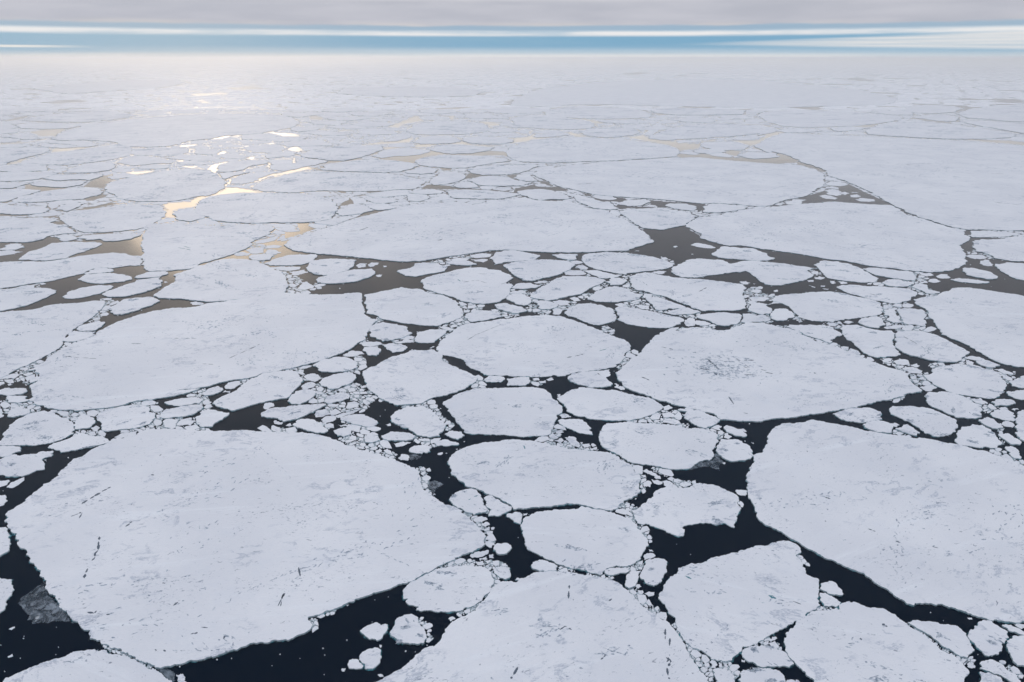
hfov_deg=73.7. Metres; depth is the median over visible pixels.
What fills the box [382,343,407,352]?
ice floe
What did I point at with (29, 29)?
sky
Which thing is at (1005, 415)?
ice floe
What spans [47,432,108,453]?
ice floe
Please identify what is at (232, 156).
ice floe
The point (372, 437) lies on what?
ice floe
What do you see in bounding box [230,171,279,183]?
ice floe
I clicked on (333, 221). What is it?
ice floe
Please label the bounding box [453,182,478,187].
ice floe
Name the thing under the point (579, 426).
ice floe
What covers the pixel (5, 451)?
ice floe
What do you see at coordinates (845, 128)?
ice floe
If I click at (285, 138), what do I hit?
ice floe
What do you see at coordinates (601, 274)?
ice floe
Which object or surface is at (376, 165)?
ice floe
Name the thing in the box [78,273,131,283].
ice floe
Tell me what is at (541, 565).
ice floe
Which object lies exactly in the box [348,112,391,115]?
ice floe
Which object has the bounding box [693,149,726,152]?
ice floe
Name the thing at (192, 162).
ice floe
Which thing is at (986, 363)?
ice floe
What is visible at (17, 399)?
ice floe
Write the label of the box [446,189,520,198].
ice floe
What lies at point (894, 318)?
ice floe
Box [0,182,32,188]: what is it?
ice floe
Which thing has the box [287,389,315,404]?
ice floe
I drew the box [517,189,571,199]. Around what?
ice floe
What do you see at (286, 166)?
ice floe
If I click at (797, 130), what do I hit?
ice floe
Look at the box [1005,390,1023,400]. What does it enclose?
ice floe
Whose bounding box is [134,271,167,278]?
ice floe
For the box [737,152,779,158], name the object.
ice floe
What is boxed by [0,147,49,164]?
ice floe
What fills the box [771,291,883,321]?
ice floe
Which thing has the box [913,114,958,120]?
ice floe
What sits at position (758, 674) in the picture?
ice floe
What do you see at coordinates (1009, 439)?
ice floe
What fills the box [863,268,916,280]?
ice floe
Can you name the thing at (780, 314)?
ice floe
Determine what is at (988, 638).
ice floe
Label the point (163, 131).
ice floe
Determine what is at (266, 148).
ice floe
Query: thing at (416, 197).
ice floe
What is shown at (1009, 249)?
ice floe
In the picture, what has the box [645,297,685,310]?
ice floe
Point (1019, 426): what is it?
ice floe
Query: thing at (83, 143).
ice floe
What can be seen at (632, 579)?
ice floe
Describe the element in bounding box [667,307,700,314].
ice floe
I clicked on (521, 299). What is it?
ice floe
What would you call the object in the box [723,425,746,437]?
ice floe
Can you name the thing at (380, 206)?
ice floe
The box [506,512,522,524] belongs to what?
ice floe
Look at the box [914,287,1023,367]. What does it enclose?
ice floe
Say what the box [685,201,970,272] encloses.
ice floe
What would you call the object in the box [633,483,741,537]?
ice floe
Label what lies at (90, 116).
ice floe
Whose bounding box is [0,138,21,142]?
ice floe
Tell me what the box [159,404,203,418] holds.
ice floe
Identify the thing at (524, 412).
ice floe
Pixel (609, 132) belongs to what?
ice floe
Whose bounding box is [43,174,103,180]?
ice floe
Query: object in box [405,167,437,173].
ice floe
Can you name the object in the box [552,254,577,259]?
ice floe
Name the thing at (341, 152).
ice floe
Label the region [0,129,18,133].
ice floe
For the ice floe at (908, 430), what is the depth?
592.44 m
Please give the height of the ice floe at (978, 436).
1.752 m
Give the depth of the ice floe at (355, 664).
363.82 m
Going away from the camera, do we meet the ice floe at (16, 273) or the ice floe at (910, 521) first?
the ice floe at (910, 521)
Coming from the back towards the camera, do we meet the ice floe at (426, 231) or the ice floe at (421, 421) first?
the ice floe at (426, 231)
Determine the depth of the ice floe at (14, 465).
543.43 m
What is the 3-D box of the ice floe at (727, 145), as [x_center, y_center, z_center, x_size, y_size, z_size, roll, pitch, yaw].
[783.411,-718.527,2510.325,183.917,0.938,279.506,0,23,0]
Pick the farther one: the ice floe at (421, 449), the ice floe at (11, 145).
the ice floe at (11, 145)
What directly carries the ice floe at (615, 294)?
on the sea water
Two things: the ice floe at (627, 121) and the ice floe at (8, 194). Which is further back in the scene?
the ice floe at (627, 121)
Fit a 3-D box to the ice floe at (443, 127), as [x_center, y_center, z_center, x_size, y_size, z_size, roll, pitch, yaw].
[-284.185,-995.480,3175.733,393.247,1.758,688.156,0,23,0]
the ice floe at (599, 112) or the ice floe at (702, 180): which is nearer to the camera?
the ice floe at (702, 180)
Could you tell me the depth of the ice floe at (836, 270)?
1028.25 m
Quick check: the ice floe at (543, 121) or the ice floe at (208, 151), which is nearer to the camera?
the ice floe at (208, 151)
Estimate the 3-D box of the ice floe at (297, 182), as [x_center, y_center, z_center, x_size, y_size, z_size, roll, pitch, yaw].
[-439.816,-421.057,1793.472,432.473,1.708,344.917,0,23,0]
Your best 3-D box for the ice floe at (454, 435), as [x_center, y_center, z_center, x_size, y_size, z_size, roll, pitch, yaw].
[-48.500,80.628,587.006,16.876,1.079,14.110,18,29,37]
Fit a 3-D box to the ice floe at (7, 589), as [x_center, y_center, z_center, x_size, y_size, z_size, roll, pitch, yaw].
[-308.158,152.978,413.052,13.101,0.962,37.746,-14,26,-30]
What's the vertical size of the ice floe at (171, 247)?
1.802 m
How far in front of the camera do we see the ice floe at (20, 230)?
1284.42 m
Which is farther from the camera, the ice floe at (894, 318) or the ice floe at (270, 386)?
the ice floe at (894, 318)
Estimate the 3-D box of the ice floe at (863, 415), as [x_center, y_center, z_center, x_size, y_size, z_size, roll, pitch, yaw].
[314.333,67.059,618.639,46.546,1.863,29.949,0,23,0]
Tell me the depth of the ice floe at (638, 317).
847.05 m
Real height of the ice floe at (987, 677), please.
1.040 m
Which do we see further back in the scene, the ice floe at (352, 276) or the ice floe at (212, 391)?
the ice floe at (352, 276)
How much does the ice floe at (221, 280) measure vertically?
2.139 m
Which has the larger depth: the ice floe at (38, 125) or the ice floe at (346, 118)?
the ice floe at (346, 118)
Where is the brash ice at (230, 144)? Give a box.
[0,108,1023,681]
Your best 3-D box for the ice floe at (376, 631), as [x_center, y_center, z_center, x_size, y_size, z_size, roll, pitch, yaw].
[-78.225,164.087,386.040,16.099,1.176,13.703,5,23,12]
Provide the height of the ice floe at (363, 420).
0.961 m
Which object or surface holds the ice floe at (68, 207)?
on the sea water
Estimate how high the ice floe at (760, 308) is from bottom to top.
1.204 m
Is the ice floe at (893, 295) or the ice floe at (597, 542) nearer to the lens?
the ice floe at (597, 542)
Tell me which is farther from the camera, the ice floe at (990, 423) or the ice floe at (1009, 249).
the ice floe at (1009, 249)
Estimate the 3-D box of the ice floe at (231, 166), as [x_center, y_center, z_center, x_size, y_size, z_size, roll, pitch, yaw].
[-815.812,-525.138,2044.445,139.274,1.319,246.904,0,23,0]
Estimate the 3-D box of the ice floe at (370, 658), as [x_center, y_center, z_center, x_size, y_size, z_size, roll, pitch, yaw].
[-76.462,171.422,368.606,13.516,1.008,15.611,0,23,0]
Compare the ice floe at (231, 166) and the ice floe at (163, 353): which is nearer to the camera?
the ice floe at (163, 353)
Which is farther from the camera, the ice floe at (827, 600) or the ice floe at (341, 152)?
the ice floe at (341, 152)
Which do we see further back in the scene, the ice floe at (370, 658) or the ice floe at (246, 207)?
the ice floe at (246, 207)
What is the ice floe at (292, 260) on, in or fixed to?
on the sea water
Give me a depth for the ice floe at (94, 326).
821.33 m
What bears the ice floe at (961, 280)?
on the sea water
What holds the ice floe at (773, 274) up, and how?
on the sea water
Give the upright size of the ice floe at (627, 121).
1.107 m
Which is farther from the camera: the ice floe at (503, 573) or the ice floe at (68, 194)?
the ice floe at (68, 194)
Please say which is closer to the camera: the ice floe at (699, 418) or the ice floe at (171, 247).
the ice floe at (699, 418)
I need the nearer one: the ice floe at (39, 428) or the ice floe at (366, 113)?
the ice floe at (39, 428)
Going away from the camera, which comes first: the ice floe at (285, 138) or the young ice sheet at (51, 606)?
the young ice sheet at (51, 606)
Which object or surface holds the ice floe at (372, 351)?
on the sea water
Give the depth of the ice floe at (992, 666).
361.45 m
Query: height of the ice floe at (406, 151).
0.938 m
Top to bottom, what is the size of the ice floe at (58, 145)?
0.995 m
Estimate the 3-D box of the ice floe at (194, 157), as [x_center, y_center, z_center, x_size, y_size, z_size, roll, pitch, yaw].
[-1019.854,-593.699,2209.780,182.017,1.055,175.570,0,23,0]
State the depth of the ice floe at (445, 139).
2657.54 m
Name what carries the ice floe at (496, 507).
on the sea water
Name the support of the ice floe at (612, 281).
on the sea water
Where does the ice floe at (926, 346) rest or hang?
on the sea water
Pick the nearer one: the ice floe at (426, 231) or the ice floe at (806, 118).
the ice floe at (426, 231)
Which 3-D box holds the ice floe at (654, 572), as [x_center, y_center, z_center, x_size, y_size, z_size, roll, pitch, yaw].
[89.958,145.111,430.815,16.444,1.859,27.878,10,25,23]
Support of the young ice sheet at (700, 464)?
on the sea water
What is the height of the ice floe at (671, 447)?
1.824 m
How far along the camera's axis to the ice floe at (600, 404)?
635.27 m
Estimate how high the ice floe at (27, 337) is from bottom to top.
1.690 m
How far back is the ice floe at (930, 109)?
4240.91 m
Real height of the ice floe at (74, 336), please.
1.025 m
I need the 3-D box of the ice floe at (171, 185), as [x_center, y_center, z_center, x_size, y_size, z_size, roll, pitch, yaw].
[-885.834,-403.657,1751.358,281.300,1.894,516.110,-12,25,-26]
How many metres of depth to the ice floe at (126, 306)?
890.38 m
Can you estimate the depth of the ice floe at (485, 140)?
2656.09 m
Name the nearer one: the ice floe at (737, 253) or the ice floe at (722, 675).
the ice floe at (722, 675)
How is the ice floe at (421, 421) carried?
on the sea water
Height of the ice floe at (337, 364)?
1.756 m
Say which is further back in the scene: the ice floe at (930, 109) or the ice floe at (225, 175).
the ice floe at (930, 109)
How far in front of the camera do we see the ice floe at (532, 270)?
1046.25 m
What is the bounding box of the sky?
[0,0,1023,59]
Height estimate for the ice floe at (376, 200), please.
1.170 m
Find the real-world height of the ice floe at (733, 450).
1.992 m
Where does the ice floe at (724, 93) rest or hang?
on the sea water
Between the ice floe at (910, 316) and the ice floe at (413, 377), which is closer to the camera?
the ice floe at (413, 377)
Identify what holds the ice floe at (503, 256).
on the sea water
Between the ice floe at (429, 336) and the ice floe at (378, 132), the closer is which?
the ice floe at (429, 336)
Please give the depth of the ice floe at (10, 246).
1163.71 m
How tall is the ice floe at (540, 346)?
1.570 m
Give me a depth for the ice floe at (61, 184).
1751.38 m
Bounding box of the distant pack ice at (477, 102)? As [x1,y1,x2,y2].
[0,60,1023,114]
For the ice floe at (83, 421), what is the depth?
605.39 m
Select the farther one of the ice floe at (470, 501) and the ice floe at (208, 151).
the ice floe at (208, 151)
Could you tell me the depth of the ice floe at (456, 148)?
2424.18 m
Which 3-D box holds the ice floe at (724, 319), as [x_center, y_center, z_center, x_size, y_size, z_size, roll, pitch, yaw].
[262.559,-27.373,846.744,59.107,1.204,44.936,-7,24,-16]
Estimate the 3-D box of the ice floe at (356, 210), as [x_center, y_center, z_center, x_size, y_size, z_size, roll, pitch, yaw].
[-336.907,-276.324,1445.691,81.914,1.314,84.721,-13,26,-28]
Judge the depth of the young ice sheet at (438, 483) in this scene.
517.75 m
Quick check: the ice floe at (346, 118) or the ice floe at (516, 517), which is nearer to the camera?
the ice floe at (516, 517)
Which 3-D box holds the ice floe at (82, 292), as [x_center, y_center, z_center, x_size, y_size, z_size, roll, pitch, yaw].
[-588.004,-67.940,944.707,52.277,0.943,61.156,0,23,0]
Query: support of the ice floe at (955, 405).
on the sea water
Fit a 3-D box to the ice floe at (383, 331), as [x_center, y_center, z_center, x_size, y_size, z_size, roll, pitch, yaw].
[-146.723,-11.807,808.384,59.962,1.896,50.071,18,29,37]
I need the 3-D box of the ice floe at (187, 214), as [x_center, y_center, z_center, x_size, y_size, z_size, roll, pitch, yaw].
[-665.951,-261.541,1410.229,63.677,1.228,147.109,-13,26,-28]
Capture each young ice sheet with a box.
[18,585,73,623]
[158,669,174,681]
[428,480,442,492]
[690,453,722,469]
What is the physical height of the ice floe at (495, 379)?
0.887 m
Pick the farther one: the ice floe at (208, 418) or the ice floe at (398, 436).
the ice floe at (208, 418)
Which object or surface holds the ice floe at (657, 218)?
on the sea water
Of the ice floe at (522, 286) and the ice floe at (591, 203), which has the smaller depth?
the ice floe at (522, 286)
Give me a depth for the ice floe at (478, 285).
973.19 m
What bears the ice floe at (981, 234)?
on the sea water
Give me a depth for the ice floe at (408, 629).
384.77 m
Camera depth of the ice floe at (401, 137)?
2759.80 m
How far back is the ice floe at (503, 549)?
449.19 m
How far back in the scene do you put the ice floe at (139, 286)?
955.88 m
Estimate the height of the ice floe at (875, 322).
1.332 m
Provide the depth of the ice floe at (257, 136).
2790.67 m
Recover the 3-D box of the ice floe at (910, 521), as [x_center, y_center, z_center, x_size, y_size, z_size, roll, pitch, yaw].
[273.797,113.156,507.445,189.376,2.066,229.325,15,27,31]
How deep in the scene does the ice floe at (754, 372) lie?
694.38 m
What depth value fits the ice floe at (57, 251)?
1139.34 m
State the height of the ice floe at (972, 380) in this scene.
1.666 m
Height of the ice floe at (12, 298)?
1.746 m
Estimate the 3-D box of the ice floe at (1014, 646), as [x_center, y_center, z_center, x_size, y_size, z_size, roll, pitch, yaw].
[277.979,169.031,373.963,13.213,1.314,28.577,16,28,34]
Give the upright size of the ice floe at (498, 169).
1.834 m
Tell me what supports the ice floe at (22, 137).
on the sea water
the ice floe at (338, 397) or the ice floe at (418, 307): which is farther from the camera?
the ice floe at (418, 307)
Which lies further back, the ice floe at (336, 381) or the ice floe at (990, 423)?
the ice floe at (336, 381)
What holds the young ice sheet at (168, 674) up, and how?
on the sea water
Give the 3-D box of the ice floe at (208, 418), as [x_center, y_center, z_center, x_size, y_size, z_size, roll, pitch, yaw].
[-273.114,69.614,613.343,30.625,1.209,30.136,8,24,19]
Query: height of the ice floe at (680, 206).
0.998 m
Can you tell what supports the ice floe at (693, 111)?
on the sea water
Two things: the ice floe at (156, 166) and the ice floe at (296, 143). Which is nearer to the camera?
the ice floe at (156, 166)
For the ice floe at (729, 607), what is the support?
on the sea water
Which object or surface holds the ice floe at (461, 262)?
on the sea water
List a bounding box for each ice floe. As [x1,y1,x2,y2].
[0,121,17,128]
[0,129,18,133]
[0,135,38,139]
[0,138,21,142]
[0,144,32,147]
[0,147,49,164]
[0,165,47,171]
[0,171,57,180]
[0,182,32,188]
[0,188,40,201]
[0,204,49,214]
[0,217,76,242]
[0,243,24,249]
[0,252,142,288]
[0,287,56,311]
[0,300,105,377]
[0,388,27,396]
[0,411,74,445]
[0,445,21,457]
[0,451,54,477]
[0,527,11,556]
[0,578,15,613]
[3,649,173,681]
[4,428,485,669]
[6,396,28,403]
[7,406,30,417]
[8,144,131,164]
[12,187,102,202]
[16,122,92,128]
[18,242,101,260]
[22,110,139,121]
[27,292,377,411]
[30,181,86,187]
[39,144,78,147]
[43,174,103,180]
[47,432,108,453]
[49,140,96,146]
[51,113,299,146]
[54,234,77,241]
[55,203,83,211]
[59,204,166,232]
[63,162,115,172]
[63,285,113,298]
[63,331,95,341]
[73,413,95,429]
[76,322,105,331]
[77,233,140,241]
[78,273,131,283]
[84,267,113,273]
[96,404,155,431]
[102,277,162,297]
[104,168,226,201]
[107,172,135,179]
[108,297,159,314]
[116,155,172,165]
[130,147,189,156]
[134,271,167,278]
[138,164,169,168]
[140,223,274,271]
[153,258,288,302]
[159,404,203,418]
[163,419,178,428]
[164,397,202,406]
[167,154,220,160]
[172,208,205,221]
[178,160,213,164]
[194,149,220,154]
[194,192,338,222]
[195,409,229,427]
[202,386,223,395]
[212,153,248,158]
[212,370,303,411]
[216,160,268,171]
[218,172,248,179]
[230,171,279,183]
[237,144,286,152]
[241,133,280,139]
[245,159,292,164]
[249,254,273,260]
[251,171,425,192]
[259,136,306,141]
[260,403,326,422]
[264,254,316,265]
[265,151,296,158]
[269,163,310,170]
[276,140,332,146]
[283,197,653,261]
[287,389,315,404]
[292,419,328,433]
[295,145,383,160]
[296,159,327,165]
[306,258,356,275]
[313,357,357,372]
[314,217,347,225]
[316,269,375,283]
[319,372,356,389]
[321,159,418,172]
[324,392,349,403]
[327,116,369,120]
[333,428,351,436]
[335,205,373,215]
[337,86,483,96]
[340,414,378,426]
[347,659,364,670]
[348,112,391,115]
[356,130,397,134]
[358,647,382,670]
[359,622,388,641]
[362,346,381,355]
[362,349,477,405]
[364,287,463,326]
[364,432,380,443]
[365,197,397,203]
[365,203,394,209]
[366,190,408,197]
[369,322,412,341]
[372,147,430,157]
[377,571,708,681]
[381,431,415,441]
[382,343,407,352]
[384,133,413,141]
[389,614,427,645]
[390,406,446,437]
[397,262,447,276]
[402,565,494,613]
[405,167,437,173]
[406,121,491,134]
[406,193,430,201]
[408,445,432,454]
[409,189,443,193]
[413,135,460,143]
[414,329,447,343]
[415,155,508,167]
[420,267,512,303]
[429,144,492,153]
[429,172,465,184]
[434,439,459,446]
[436,315,630,377]
[442,387,562,437]
[444,430,464,439]
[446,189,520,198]
[446,260,476,265]
[447,439,640,511]
[448,488,486,515]
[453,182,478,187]
[461,136,513,143]
[464,310,500,321]
[466,164,538,174]
[468,176,530,185]
[483,495,511,516]
[484,375,504,382]
[490,250,540,264]
[493,543,511,555]
[493,566,511,580]
[494,303,526,313]
[503,259,575,280]
[506,137,679,162]
[506,294,532,305]
[506,377,530,385]
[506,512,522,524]
[508,115,595,129]
[510,79,897,107]
[511,283,540,289]
[513,174,537,180]
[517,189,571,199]
[520,506,649,575]
[529,276,605,300]
[530,560,557,571]
[532,157,824,205]
[533,133,569,137]
[534,300,557,309]
[543,107,652,118]
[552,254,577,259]
[557,387,662,421]
[557,419,592,435]
[564,303,617,325]
[567,371,612,387]
[574,194,618,209]
[579,127,639,136]
[581,252,674,274]
[583,270,621,278]
[587,286,642,302]
[598,422,718,470]
[599,119,639,123]
[604,567,628,576]
[605,277,626,285]
[615,306,684,328]
[615,322,922,422]
[616,199,650,205]
[619,208,697,229]
[624,570,640,589]
[629,272,746,311]
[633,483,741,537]
[639,558,667,586]
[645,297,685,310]
[648,124,778,140]
[651,108,746,114]
[657,540,820,661]
[665,203,696,210]
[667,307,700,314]
[671,258,817,285]
[677,407,720,428]
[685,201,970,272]
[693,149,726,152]
[696,312,741,326]
[700,141,749,149]
[702,203,746,212]
[711,246,774,260]
[713,668,734,681]
[715,439,752,462]
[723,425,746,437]
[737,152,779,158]
[737,667,785,681]
[740,643,794,668]
[741,313,770,322]
[745,420,1023,624]
[748,303,771,314]
[754,133,1023,230]
[757,110,901,126]
[769,308,794,320]
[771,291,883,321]
[779,128,819,132]
[782,601,969,681]
[787,324,842,343]
[814,260,878,282]
[819,581,843,596]
[819,593,840,607]
[830,126,866,131]
[832,407,882,423]
[836,285,917,303]
[839,325,900,357]
[857,316,885,328]
[862,420,894,433]
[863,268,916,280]
[865,120,1015,138]
[882,279,913,286]
[883,308,901,323]
[888,406,958,437]
[894,330,969,362]
[895,424,919,436]
[896,308,926,325]
[904,104,964,113]
[907,620,974,658]
[912,284,939,293]
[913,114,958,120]
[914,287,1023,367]
[923,391,982,419]
[924,364,1007,398]
[950,278,989,283]
[953,424,1001,448]
[955,104,1023,121]
[959,120,1023,132]
[962,268,997,279]
[967,620,1009,657]
[970,231,1020,237]
[972,236,1023,261]
[975,359,999,367]
[978,417,1002,429]
[978,659,1020,681]
[978,671,1002,681]
[990,399,1015,406]
[990,409,1015,421]
[994,262,1023,280]
[997,433,1021,445]
[1000,624,1023,635]
[1003,446,1021,459]
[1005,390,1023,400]
[1005,635,1023,667]
[1008,376,1023,388]
[1014,410,1023,441]
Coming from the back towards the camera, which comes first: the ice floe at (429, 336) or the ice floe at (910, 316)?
the ice floe at (910, 316)
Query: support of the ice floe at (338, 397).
on the sea water
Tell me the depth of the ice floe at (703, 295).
948.50 m
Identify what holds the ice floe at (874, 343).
on the sea water
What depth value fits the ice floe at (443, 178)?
1824.66 m
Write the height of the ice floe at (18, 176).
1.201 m
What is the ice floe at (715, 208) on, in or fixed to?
on the sea water
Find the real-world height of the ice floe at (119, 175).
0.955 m
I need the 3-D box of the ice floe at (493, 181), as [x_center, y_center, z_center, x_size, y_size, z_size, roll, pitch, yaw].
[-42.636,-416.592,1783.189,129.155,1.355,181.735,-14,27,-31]
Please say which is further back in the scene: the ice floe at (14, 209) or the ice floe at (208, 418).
the ice floe at (14, 209)
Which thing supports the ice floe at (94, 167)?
on the sea water
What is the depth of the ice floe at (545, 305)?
890.26 m
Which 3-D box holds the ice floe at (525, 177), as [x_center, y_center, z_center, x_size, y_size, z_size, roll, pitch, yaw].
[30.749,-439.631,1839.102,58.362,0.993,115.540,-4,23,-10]
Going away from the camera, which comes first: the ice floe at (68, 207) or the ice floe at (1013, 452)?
the ice floe at (1013, 452)
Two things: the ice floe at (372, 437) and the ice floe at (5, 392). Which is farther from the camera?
the ice floe at (5, 392)
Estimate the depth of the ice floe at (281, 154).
2274.74 m
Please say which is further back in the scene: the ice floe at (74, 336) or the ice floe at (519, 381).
the ice floe at (74, 336)
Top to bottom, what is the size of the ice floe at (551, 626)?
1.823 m
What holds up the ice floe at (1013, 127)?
on the sea water
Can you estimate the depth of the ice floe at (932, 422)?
610.87 m
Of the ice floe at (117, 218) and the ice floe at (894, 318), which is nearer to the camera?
the ice floe at (894, 318)
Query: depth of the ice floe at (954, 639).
381.98 m
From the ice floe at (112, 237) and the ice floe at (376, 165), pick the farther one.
the ice floe at (376, 165)
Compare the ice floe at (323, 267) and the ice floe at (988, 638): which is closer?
the ice floe at (988, 638)
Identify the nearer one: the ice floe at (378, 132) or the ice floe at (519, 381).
the ice floe at (519, 381)
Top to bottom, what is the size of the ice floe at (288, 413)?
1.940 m
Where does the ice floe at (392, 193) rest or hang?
on the sea water
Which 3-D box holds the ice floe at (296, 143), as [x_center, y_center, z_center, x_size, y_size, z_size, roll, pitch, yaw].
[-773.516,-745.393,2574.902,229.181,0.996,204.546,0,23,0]
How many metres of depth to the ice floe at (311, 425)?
598.78 m
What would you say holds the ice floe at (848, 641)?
on the sea water
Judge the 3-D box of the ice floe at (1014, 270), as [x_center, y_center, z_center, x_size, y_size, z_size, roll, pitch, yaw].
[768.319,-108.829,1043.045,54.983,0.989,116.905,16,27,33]
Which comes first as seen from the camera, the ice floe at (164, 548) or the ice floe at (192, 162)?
the ice floe at (164, 548)
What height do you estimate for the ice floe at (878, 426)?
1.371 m
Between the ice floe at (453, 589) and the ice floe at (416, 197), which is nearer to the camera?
the ice floe at (453, 589)
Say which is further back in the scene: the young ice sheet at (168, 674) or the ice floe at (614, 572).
the ice floe at (614, 572)
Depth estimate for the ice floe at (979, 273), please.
1022.36 m
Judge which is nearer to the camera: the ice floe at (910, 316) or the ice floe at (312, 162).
the ice floe at (910, 316)
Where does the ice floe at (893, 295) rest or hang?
on the sea water
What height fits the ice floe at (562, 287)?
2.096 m
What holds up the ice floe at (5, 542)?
on the sea water
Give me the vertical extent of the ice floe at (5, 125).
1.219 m
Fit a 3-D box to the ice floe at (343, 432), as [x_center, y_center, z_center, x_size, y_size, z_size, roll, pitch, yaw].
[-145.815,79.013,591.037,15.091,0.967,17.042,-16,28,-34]
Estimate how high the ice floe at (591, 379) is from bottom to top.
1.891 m
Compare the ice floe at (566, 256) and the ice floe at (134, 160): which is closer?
the ice floe at (566, 256)
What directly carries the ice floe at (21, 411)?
on the sea water
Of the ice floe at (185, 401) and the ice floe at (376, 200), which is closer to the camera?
the ice floe at (185, 401)
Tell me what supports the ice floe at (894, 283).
on the sea water
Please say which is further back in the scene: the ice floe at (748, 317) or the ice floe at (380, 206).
the ice floe at (380, 206)
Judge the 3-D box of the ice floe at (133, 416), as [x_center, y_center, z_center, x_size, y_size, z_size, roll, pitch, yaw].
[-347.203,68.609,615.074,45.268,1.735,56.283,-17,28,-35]
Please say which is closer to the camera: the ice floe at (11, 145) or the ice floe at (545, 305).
the ice floe at (545, 305)
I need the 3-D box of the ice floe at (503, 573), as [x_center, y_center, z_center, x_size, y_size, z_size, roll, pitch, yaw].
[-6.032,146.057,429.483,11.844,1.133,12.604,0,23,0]
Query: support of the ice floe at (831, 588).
on the sea water
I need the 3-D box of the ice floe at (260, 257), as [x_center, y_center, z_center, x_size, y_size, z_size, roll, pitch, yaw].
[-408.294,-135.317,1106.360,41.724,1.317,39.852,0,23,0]
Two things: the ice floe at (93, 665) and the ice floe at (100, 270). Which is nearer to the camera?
the ice floe at (93, 665)
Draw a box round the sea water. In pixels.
[0,60,1023,681]
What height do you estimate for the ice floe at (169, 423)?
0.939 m
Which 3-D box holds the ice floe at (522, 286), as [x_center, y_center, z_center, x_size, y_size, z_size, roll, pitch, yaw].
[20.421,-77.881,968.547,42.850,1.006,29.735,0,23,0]
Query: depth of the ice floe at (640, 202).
1524.14 m
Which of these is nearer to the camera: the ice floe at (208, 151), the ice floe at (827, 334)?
the ice floe at (827, 334)
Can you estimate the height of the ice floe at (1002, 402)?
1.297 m
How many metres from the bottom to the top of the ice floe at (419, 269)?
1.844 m
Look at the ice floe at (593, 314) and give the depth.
863.82 m
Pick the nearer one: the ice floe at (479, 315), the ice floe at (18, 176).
the ice floe at (479, 315)
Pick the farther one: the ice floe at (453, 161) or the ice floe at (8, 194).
the ice floe at (453, 161)
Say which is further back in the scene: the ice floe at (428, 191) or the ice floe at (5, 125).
the ice floe at (5, 125)
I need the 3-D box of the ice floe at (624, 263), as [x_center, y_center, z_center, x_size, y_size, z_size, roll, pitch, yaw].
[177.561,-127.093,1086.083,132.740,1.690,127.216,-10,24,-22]
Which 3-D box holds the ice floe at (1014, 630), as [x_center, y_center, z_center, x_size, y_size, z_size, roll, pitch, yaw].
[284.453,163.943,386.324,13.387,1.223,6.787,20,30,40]
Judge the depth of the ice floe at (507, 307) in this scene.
879.65 m
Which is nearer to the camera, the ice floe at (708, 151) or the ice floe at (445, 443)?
the ice floe at (445, 443)
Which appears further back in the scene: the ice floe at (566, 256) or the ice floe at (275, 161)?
the ice floe at (275, 161)
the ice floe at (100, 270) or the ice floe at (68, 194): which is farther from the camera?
the ice floe at (68, 194)
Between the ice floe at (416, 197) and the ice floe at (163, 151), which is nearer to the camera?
the ice floe at (416, 197)
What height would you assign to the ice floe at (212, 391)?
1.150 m
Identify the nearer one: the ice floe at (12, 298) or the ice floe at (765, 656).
the ice floe at (765, 656)
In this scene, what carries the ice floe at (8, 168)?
on the sea water
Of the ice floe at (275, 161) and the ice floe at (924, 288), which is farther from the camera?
the ice floe at (275, 161)
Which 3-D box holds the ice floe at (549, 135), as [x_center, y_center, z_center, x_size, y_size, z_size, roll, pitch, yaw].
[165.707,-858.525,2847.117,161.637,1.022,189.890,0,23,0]
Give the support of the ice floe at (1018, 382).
on the sea water
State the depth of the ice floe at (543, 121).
3394.46 m
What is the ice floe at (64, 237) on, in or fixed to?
on the sea water
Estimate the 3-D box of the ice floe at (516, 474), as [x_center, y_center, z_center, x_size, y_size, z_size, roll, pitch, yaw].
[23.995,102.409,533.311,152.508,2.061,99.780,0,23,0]
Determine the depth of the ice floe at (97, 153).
2231.24 m
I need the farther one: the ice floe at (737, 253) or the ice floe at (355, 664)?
the ice floe at (737, 253)

